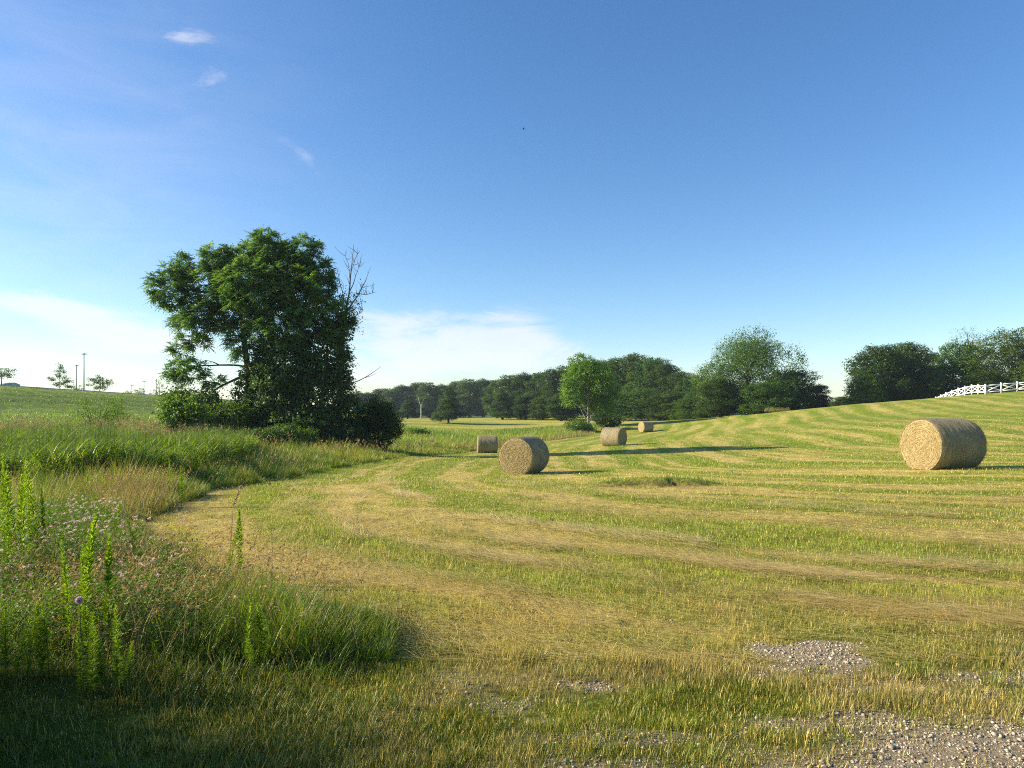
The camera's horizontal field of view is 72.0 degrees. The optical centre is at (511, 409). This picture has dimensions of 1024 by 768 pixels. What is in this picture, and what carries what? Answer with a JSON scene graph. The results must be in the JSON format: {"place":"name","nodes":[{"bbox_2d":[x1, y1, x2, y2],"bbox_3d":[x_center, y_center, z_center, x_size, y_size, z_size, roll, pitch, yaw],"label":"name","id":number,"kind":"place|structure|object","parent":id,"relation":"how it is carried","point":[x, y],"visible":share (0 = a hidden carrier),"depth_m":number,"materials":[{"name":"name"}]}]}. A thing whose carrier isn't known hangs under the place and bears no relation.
{"place":"outdoors","nodes":[
{"label":"outdoors","id":0,"kind":"place"},
{"bbox_2d":[0,415,260,487],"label":"broad grass","id":1,"kind":"structure","parent":0,"point":[95,445],"depth_m":18.96,"materials":[{"name":"green plant"}]},
{"bbox_2d":[0,413,301,453],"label":"seed grass","id":2,"kind":"structure","parent":0,"point":[152,426],"depth_m":40.36,"materials":[{"name":"plant"}]},
{"bbox_2d":[0,411,476,687],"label":"tall grass","id":3,"kind":"structure","parent":0,"point":[302,638],"depth_m":5.12,"materials":[{"name":"green plant"}]},
{"bbox_2d":[0,386,1023,767],"bbox_3d":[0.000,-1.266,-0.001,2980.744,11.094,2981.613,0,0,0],"label":"ground","id":4,"kind":"structure","parent":0,"point":[704,432],"depth_m":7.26,"materials":[{"name":"plant"}]},
{"bbox_2d":[0,471,6,546],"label":"tall weed","id":5,"kind":"object","parent":4,"relation":"on","point":[2,492],"visible":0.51,"depth_m":6.88,"materials":[{"name":"green plant"}]},
{"bbox_2d":[0,604,13,688],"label":"tall weed","id":6,"kind":"object","parent":4,"relation":"on","point":[5,648],"visible":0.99,"depth_m":3.98,"materials":[{"name":"green plant"}]},
{"bbox_2d":[1,501,12,579],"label":"tall weed","id":7,"kind":"object","parent":4,"relation":"on","point":[7,523],"visible":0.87,"depth_m":6.18,"materials":[{"name":"green plant"}]},
{"bbox_2d":[0,454,19,571],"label":"tall weed","id":8,"kind":"object","parent":4,"relation":"on","point":[7,489],"visible":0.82,"depth_m":6.60,"materials":[{"name":"green plant"}]},
{"bbox_2d":[14,474,25,549],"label":"tall weed","id":9,"kind":"object","parent":4,"relation":"on","point":[18,523],"visible":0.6,"depth_m":7.02,"materials":[{"name":"green plant"}]},
{"bbox_2d":[10,613,32,685],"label":"tall weed","id":10,"kind":"object","parent":4,"relation":"on","point":[16,663],"visible":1,"depth_m":3.94,"materials":[{"name":"green plant"}]},
{"bbox_2d":[19,459,29,550],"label":"tall weed","id":11,"kind":"object","parent":4,"relation":"on","point":[23,516],"visible":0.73,"depth_m":6.72,"materials":[{"name":"green plant"}]},
{"bbox_2d":[25,470,34,567],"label":"tall weed","id":12,"kind":"object","parent":4,"relation":"on","point":[30,516],"visible":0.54,"depth_m":6.79,"materials":[{"name":"green plant"}]},
{"bbox_2d":[23,614,37,685],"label":"tall weed","id":13,"kind":"object","parent":4,"relation":"on","point":[29,649],"visible":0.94,"depth_m":4.07,"materials":[{"name":"green plant"}]},
{"bbox_2d":[22,462,44,566],"bbox_3d":[-4.448,1.021,6.546,0.144,1.102,0.210,0,0,18],"label":"tall weed","id":14,"kind":"object","parent":4,"relation":"on","point":[31,497],"visible":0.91,"depth_m":6.54,"materials":[{"name":"green plant"}]},
{"bbox_2d":[32,603,49,683],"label":"tall weed","id":15,"kind":"object","parent":4,"relation":"on","point":[39,640],"visible":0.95,"depth_m":4.11,"materials":[{"name":"green plant"}]},
{"bbox_2d":[39,486,48,560],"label":"tall weed","id":16,"kind":"object","parent":4,"relation":"on","point":[42,517],"visible":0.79,"depth_m":6.87,"materials":[{"name":"green plant"}]},
{"bbox_2d":[38,602,52,679],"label":"tall weed","id":17,"kind":"object","parent":4,"relation":"on","point":[44,628],"visible":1,"depth_m":4.13,"materials":[{"name":"green plant"}]},
{"bbox_2d":[46,362,74,388],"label":"young tree","id":18,"kind":"object","parent":4,"relation":"on","point":[67,381],"visible":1,"depth_m":95.88,"materials":[{"name":"green plant"}]},
{"bbox_2d":[58,568,69,647],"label":"tall weed","id":19,"kind":"object","parent":4,"relation":"on","point":[62,595],"visible":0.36,"depth_m":4.70,"materials":[{"name":"green plant"}]},
{"bbox_2d":[58,538,75,660],"bbox_3d":[-2.796,1.197,4.429,0.104,0.789,0.110,0,0,-21],"label":"tall weed","id":20,"kind":"object","parent":4,"relation":"on","point":[65,579],"visible":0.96,"depth_m":4.42,"materials":[{"name":"green plant"}]},
{"bbox_2d":[73,631,87,705],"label":"tall weed","id":21,"kind":"object","parent":4,"relation":"on","point":[79,659],"visible":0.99,"depth_m":3.79,"materials":[{"name":"green plant"}]},
{"bbox_2d":[76,555,92,660],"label":"tall weed","id":22,"kind":"object","parent":4,"relation":"on","point":[86,617],"visible":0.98,"depth_m":4.35,"materials":[{"name":"green plant"}]},
{"bbox_2d":[74,513,97,646],"bbox_3d":[-2.757,1.138,4.578,0.135,0.908,0.229,0,0,-3],"label":"tall weed","id":23,"kind":"object","parent":4,"relation":"on","point":[88,558],"visible":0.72,"depth_m":4.59,"materials":[{"name":"green plant"}]},
{"bbox_2d":[80,544,100,628],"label":"tall weed","id":24,"kind":"object","parent":4,"relation":"on","point":[92,590],"visible":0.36,"depth_m":4.74,"materials":[{"name":"green plant"}]},
{"bbox_2d":[84,611,100,709],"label":"tall weed","id":25,"kind":"object","parent":4,"relation":"on","point":[92,655],"visible":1,"depth_m":3.73,"materials":[{"name":"green plant"}]},
{"bbox_2d":[67,394,124,426],"bbox_3d":[-29.514,0.145,49.952,3.516,2.753,3.526,0,0,0],"label":"young shrub","id":26,"kind":"object","parent":4,"relation":"on","point":[106,416],"visible":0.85,"depth_m":49.77,"materials":[{"name":"green plant"}]},
{"bbox_2d":[93,629,108,698],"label":"tall weed","id":27,"kind":"object","parent":4,"relation":"on","point":[101,673],"visible":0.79,"depth_m":3.93,"materials":[{"name":"green plant"}]},
{"bbox_2d":[86,375,115,390],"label":"young tree","id":28,"kind":"object","parent":4,"relation":"on","point":[99,380],"visible":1,"depth_m":97.68,"materials":[{"name":"green plant"}]},
{"bbox_2d":[100,532,116,650],"bbox_3d":[-2.633,1.194,4.592,0.103,0.795,0.097,0,0,24],"label":"tall weed","id":29,"kind":"object","parent":4,"relation":"on","point":[108,579],"visible":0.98,"depth_m":4.59,"materials":[{"name":"green plant"}]},
{"bbox_2d":[0,489,226,663],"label":"vetch","id":30,"kind":"object","parent":4,"relation":"on","point":[51,608],"depth_m":5.91,"materials":[{"name":"green plant"}]},
{"bbox_2d":[0,385,228,399],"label":"road kerb","id":31,"kind":"structure","parent":4,"relation":"on","point":[84,390],"depth_m":88.33,"materials":[{"name":"concrete"}]},
{"bbox_2d":[108,604,125,705],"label":"tall weed","id":32,"kind":"object","parent":4,"relation":"on","point":[116,669],"visible":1,"depth_m":3.81,"materials":[{"name":"green plant"}]},
{"bbox_2d":[104,396,132,425],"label":"young shrub","id":33,"kind":"object","parent":4,"relation":"on","point":[122,412],"visible":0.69,"depth_m":51.99,"materials":[{"name":"green plant"}]},
{"bbox_2d":[121,641,134,698],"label":"tall weed","id":34,"kind":"object","parent":4,"relation":"on","point":[129,662],"visible":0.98,"depth_m":3.90,"materials":[{"name":"green plant"}]},
{"bbox_2d":[0,386,307,429],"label":"bank grass","id":35,"kind":"structure","parent":4,"relation":"on","point":[50,416],"depth_m":68.79,"materials":[{"name":"green plant"}]},
{"bbox_2d":[150,388,215,433],"bbox_3d":[-19.083,0.344,41.122,3.617,3.238,3.322,0,0,0],"label":"leafy bush","id":36,"kind":"object","parent":4,"relation":"on","point":[173,416],"visible":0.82,"depth_m":40.46,"materials":[{"name":"green plant"}]},
{"bbox_2d":[0,422,437,673],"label":"seed stalks","id":37,"kind":"object","parent":4,"relation":"on","point":[143,496],"visible":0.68,"depth_m":5.59,"materials":[{"name":"plant"}]},
{"bbox_2d":[204,399,264,433],"bbox_3d":[-17.248,0.698,43.099,3.610,2.838,3.530,0,0,36],"label":"leafy bush","id":38,"kind":"object","parent":4,"relation":"on","point":[233,415],"visible":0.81,"depth_m":42.57,"materials":[{"name":"green plant"}]},
{"bbox_2d":[235,508,244,575],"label":"tall weed","id":39,"kind":"object","parent":4,"relation":"on","point":[239,534],"visible":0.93,"depth_m":6.18,"materials":[{"name":"green plant"}]},
{"bbox_2d":[0,598,493,767],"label":"rough grass","id":40,"kind":"structure","parent":4,"relation":"on","point":[187,684],"depth_m":3.67,"materials":[{"name":"green plant"}]},
{"bbox_2d":[242,602,253,671],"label":"tall weed","id":41,"kind":"object","parent":4,"relation":"on","point":[248,636],"visible":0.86,"depth_m":4.30,"materials":[{"name":"green plant"}]},
{"bbox_2d":[138,224,379,444],"bbox_3d":[-15.968,-4.481,45.222,15.312,14.359,6.964,0,0,0],"label":"walnut tree","id":42,"kind":"object","parent":4,"relation":"on","point":[275,387],"visible":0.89,"depth_m":44.12,"materials":[{"name":"green plant"}]},
{"bbox_2d":[237,424,283,446],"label":"leafy bush","id":43,"kind":"object","parent":4,"relation":"on","point":[267,432],"visible":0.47,"depth_m":36.60,"materials":[{"name":"green plant"}]},
{"bbox_2d":[252,603,269,662],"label":"tall weed","id":44,"kind":"object","parent":4,"relation":"on","point":[259,626],"visible":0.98,"depth_m":4.32,"materials":[{"name":"green plant"}]},
{"bbox_2d":[273,421,319,446],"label":"leafy bush","id":45,"kind":"object","parent":4,"relation":"on","point":[303,435],"visible":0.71,"depth_m":38.62,"materials":[{"name":"green plant"}]},
{"bbox_2d":[317,415,372,448],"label":"dark bush","id":46,"kind":"object","parent":4,"relation":"on","point":[339,433],"visible":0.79,"depth_m":43.17,"materials":[{"name":"green plant"}]},
{"bbox_2d":[334,244,374,426],"bbox_3d":[-10.675,-4.133,46.687,3.441,13.868,2.549,0,0,0],"label":"dead tree","id":47,"kind":"object","parent":4,"relation":"on","point":[346,304],"visible":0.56,"depth_m":46.66,"materials":[{"name":"grey plant"}]},
{"bbox_2d":[353,393,406,449],"bbox_3d":[-8.880,0.924,45.849,3.563,4.043,3.933,0,0,30],"label":"dark bush","id":48,"kind":"object","parent":4,"relation":"on","point":[378,418],"visible":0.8,"depth_m":45.33,"materials":[{"name":"green plant"}]},
{"bbox_2d":[380,388,404,412],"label":"broadleaf tree","id":49,"kind":"object","parent":4,"relation":"on","point":[393,395],"visible":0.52,"depth_m":298.42,"materials":[{"name":"green plant"}]},
{"bbox_2d":[391,384,417,417],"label":"broadleaf tree","id":50,"kind":"object","parent":4,"relation":"on","point":[406,392],"visible":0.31,"depth_m":312.16,"materials":[{"name":"green plant"}]},
{"bbox_2d":[396,400,420,418],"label":"cedar tree","id":51,"kind":"object","parent":4,"relation":"on","point":[408,410],"visible":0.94,"depth_m":209.07,"materials":[{"name":"green plant"}]},
{"bbox_2d":[405,427,431,435],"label":"leafy bush","id":52,"kind":"object","parent":4,"relation":"on","point":[416,430],"visible":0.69,"depth_m":77.44,"materials":[{"name":"green plant"}]},
{"bbox_2d":[415,381,441,417],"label":"broadleaf tree","id":53,"kind":"object","parent":4,"relation":"on","point":[430,397],"visible":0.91,"depth_m":297.69,"materials":[{"name":"green plant"}]},
{"bbox_2d":[430,383,468,422],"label":"cedar tree","id":54,"kind":"object","parent":4,"relation":"on","point":[446,412],"visible":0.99,"depth_m":149.04,"materials":[{"name":"green plant"}]},
{"bbox_2d":[330,413,599,450],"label":"meadow grass","id":55,"kind":"structure","parent":4,"relation":"on","point":[459,438],"depth_m":87.87,"materials":[{"name":"green plant"}]},
{"bbox_2d":[451,378,485,417],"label":"broadleaf tree","id":56,"kind":"object","parent":4,"relation":"on","point":[473,405],"visible":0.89,"depth_m":297.34,"materials":[{"name":"green plant"}]},
{"bbox_2d":[473,378,494,416],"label":"broadleaf tree","id":57,"kind":"object","parent":4,"relation":"on","point":[483,382],"visible":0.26,"depth_m":311.69,"materials":[{"name":"green plant"}]},
{"bbox_2d":[477,435,497,452],"bbox_3d":[-2.004,2.845,57.503,1.768,1.602,1.637,0,0,-4],"label":"hay bale","id":58,"kind":"object","parent":4,"relation":"on","point":[487,443],"visible":0.98,"depth_m":56.84,"materials":[{"name":"plant"}]},
{"bbox_2d":[481,379,508,417],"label":"broadleaf tree","id":59,"kind":"object","parent":4,"relation":"on","point":[491,385],"visible":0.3,"depth_m":233.43,"materials":[{"name":"green plant"}]},
{"bbox_2d":[487,390,517,419],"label":"cedar tree","id":60,"kind":"object","parent":4,"relation":"on","point":[506,411],"visible":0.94,"depth_m":188.75,"materials":[{"name":"green plant"}]},
{"bbox_2d":[489,374,521,417],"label":"broadleaf tree","id":61,"kind":"object","parent":4,"relation":"on","point":[506,382],"visible":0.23,"depth_m":223.34,"materials":[{"name":"green plant"}]},
{"bbox_2d":[507,371,537,409],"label":"broadleaf tree","id":62,"kind":"object","parent":4,"relation":"on","point":[518,382],"visible":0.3,"depth_m":218.07,"materials":[{"name":"green plant"}]},
{"bbox_2d":[511,394,536,419],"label":"broadleaf tree","id":63,"kind":"object","parent":4,"relation":"on","point":[522,407],"visible":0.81,"depth_m":183.61,"materials":[{"name":"green plant"}]},
{"bbox_2d":[498,436,550,474],"bbox_3d":[0.492,1.841,28.101,1.645,1.612,1.761,0,0,27],"label":"hay bale","id":64,"kind":"object","parent":4,"relation":"on","point":[522,455],"visible":0.99,"depth_m":27.45,"materials":[{"name":"plant"}]},
{"bbox_2d":[522,371,548,403],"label":"broadleaf tree","id":65,"kind":"object","parent":4,"relation":"on","point":[534,389],"visible":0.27,"depth_m":213.53,"materials":[{"name":"green plant"}]},
{"bbox_2d":[527,397,554,419],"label":"broadleaf tree","id":66,"kind":"object","parent":4,"relation":"on","point":[537,412],"visible":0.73,"depth_m":178.52,"materials":[{"name":"green plant"}]},
{"bbox_2d":[535,367,565,408],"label":"broadleaf tree","id":67,"kind":"object","parent":4,"relation":"on","point":[546,385],"visible":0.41,"depth_m":202.53,"materials":[{"name":"green plant"}]},
{"bbox_2d":[545,392,578,420],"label":"broadleaf tree","id":68,"kind":"object","parent":4,"relation":"on","point":[557,411],"visible":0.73,"depth_m":168.37,"materials":[{"name":"green plant"}]},
{"bbox_2d":[549,364,579,414],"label":"broadleaf tree","id":69,"kind":"object","parent":4,"relation":"on","point":[561,368],"visible":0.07,"depth_m":202.75,"materials":[{"name":"green plant"}]},
{"bbox_2d":[562,416,596,431],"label":"leafy bush","id":70,"kind":"object","parent":4,"relation":"on","point":[580,424],"visible":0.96,"depth_m":101.22,"materials":[{"name":"green plant"}]},
{"bbox_2d":[151,434,1023,673],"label":"cut hay","id":71,"kind":"object","parent":4,"relation":"on","point":[819,602],"visible":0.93,"depth_m":6.89,"materials":[{"name":"plant"}]},
{"bbox_2d":[557,352,623,421],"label":"broadleaf tree","id":72,"kind":"object","parent":4,"relation":"on","point":[595,382],"visible":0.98,"depth_m":110.31,"materials":[{"name":"green plant"}]},
{"bbox_2d":[589,410,623,429],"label":"leafy bush","id":73,"kind":"object","parent":4,"relation":"on","point":[603,420],"visible":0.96,"depth_m":103.14,"materials":[{"name":"green plant"}]},
{"bbox_2d":[600,427,626,445],"bbox_3d":[8.013,2.170,55.498,1.772,1.601,1.632,0,0,37],"label":"hay bale","id":74,"kind":"object","parent":4,"relation":"on","point":[612,436],"visible":0.98,"depth_m":54.98,"materials":[{"name":"plant"}]},
{"bbox_2d":[598,392,634,420],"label":"broadleaf tree","id":75,"kind":"object","parent":4,"relation":"on","point":[622,398],"visible":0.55,"depth_m":157.71,"materials":[{"name":"green plant"}]},
{"bbox_2d":[602,356,630,393],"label":"broadleaf tree","id":76,"kind":"object","parent":4,"relation":"on","point":[614,366],"visible":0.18,"depth_m":190.94,"materials":[{"name":"green plant"}]},
{"bbox_2d":[614,352,651,397],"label":"broadleaf tree","id":77,"kind":"object","parent":4,"relation":"on","point":[630,362],"visible":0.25,"depth_m":187.59,"materials":[{"name":"green plant"}]},
{"bbox_2d":[617,386,660,420],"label":"broadleaf tree","id":78,"kind":"object","parent":4,"relation":"on","point":[636,412],"visible":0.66,"depth_m":156.16,"materials":[{"name":"green plant"}]},
{"bbox_2d":[619,356,672,406],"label":"broadleaf tree","id":79,"kind":"object","parent":4,"relation":"on","point":[649,364],"visible":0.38,"depth_m":182.98,"materials":[{"name":"green plant"}]},
{"bbox_2d":[638,421,653,431],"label":"hay bale","id":80,"kind":"object","parent":4,"relation":"on","point":[645,426],"visible":0.99,"depth_m":97.49,"materials":[{"name":"plant"}]},
{"bbox_2d":[640,393,674,420],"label":"broadleaf tree","id":81,"kind":"object","parent":4,"relation":"on","point":[655,408],"visible":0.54,"depth_m":150.91,"materials":[{"name":"green plant"}]},
{"bbox_2d":[642,362,680,394],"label":"broadleaf tree","id":82,"kind":"object","parent":4,"relation":"on","point":[664,372],"visible":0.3,"depth_m":177.69,"materials":[{"name":"green plant"}]},
{"bbox_2d":[654,391,688,419],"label":"broadleaf tree","id":83,"kind":"object","parent":4,"relation":"on","point":[667,403],"visible":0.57,"depth_m":146.50,"materials":[{"name":"green plant"}]},
{"bbox_2d":[659,371,695,393],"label":"broadleaf tree","id":84,"kind":"object","parent":4,"relation":"on","point":[676,378],"visible":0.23,"depth_m":173.09,"materials":[{"name":"green plant"}]},
{"bbox_2d":[668,391,702,419],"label":"broadleaf tree","id":85,"kind":"object","parent":4,"relation":"on","point":[684,413],"visible":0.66,"depth_m":140.94,"materials":[{"name":"green plant"}]},
{"bbox_2d":[674,374,711,400],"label":"broadleaf tree","id":86,"kind":"object","parent":4,"relation":"on","point":[686,389],"visible":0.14,"depth_m":169.07,"materials":[{"name":"green plant"}]},
{"bbox_2d":[690,390,716,418],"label":"broadleaf tree","id":87,"kind":"object","parent":4,"relation":"on","point":[697,413],"visible":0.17,"depth_m":137.59,"materials":[{"name":"green plant"}]},
{"bbox_2d":[694,379,745,416],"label":"broadleaf tree","id":88,"kind":"object","parent":4,"relation":"on","point":[718,406],"visible":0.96,"depth_m":124.21,"materials":[{"name":"green plant"}]},
{"bbox_2d":[687,323,811,415],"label":"broadleaf tree","id":89,"kind":"object","parent":4,"relation":"on","point":[754,357],"visible":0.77,"depth_m":124.80,"materials":[{"name":"green plant"}]},
{"bbox_2d":[737,380,795,414],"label":"broadleaf tree","id":90,"kind":"object","parent":4,"relation":"on","point":[757,408],"visible":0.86,"depth_m":120.11,"materials":[{"name":"green plant"}]},
{"bbox_2d":[770,369,822,411],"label":"broadleaf tree","id":91,"kind":"object","parent":4,"relation":"on","point":[802,396],"visible":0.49,"depth_m":127.34,"materials":[{"name":"green plant"}]},
{"bbox_2d":[808,383,833,407],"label":"broadleaf tree","id":92,"kind":"object","parent":4,"relation":"on","point":[822,399],"visible":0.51,"depth_m":130.83,"materials":[{"name":"green plant"}]},
{"bbox_2d":[842,368,891,404],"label":"broadleaf tree","id":93,"kind":"object","parent":4,"relation":"on","point":[866,393],"visible":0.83,"depth_m":122.66,"materials":[{"name":"green plant"}]},
{"bbox_2d":[842,343,916,402],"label":"broadleaf tree","id":94,"kind":"object","parent":4,"relation":"on","point":[883,369],"visible":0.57,"depth_m":125.32,"materials":[{"name":"green plant"}]},
{"bbox_2d":[883,341,948,399],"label":"broadleaf tree","id":95,"kind":"object","parent":4,"relation":"on","point":[911,351],"visible":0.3,"depth_m":129.02,"materials":[{"name":"green plant"}]},
{"bbox_2d":[898,372,951,399],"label":"broadleaf tree","id":96,"kind":"object","parent":4,"relation":"on","point":[923,380],"visible":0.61,"depth_m":126.13,"materials":[{"name":"green plant"}]},
{"bbox_2d":[899,417,987,469],"bbox_3d":[12.452,1.012,20.399,1.772,1.602,1.640,0,0,-15],"label":"hay bale","id":97,"kind":"object","parent":4,"relation":"on","point":[942,443],"visible":0.99,"depth_m":19.85,"materials":[{"name":"plant"}]},
{"bbox_2d":[930,337,1006,396],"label":"broadleaf tree","id":98,"kind":"object","parent":4,"relation":"on","point":[955,368],"visible":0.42,"depth_m":130.98,"materials":[{"name":"green plant"}]},
{"bbox_2d":[946,325,1007,376],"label":"broadleaf tree","id":99,"kind":"object","parent":4,"relation":"on","point":[973,338],"visible":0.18,"depth_m":160.03,"materials":[{"name":"green plant"}]},
{"bbox_2d":[935,381,1023,397],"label":"white fence","id":100,"kind":"object","parent":4,"relation":"on","point":[1016,383],"visible":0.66,"depth_m":95.84,"materials":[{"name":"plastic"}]},
{"bbox_2d":[952,371,1012,395],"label":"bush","id":101,"kind":"object","parent":4,"relation":"on","point":[975,379],"visible":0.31,"depth_m":122.46,"materials":[{"name":"green plant"}]},
{"bbox_2d":[964,327,1023,391],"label":"broadleaf tree","id":102,"kind":"object","parent":4,"relation":"on","point":[1015,355],"visible":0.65,"depth_m":125.17,"materials":[{"name":"green plant"}]},
{"bbox_2d":[0,0,1023,405],"label":"sky","id":103,"kind":"structure","parent":0,"point":[838,178],"materials":[{"name":"blue"}]},
{"bbox_2d":[300,608,1023,767],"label":"gravel","id":104,"kind":"structure","parent":0,"point":[892,746],"depth_m":3.48,"materials":[{"name":"grey gravel"}]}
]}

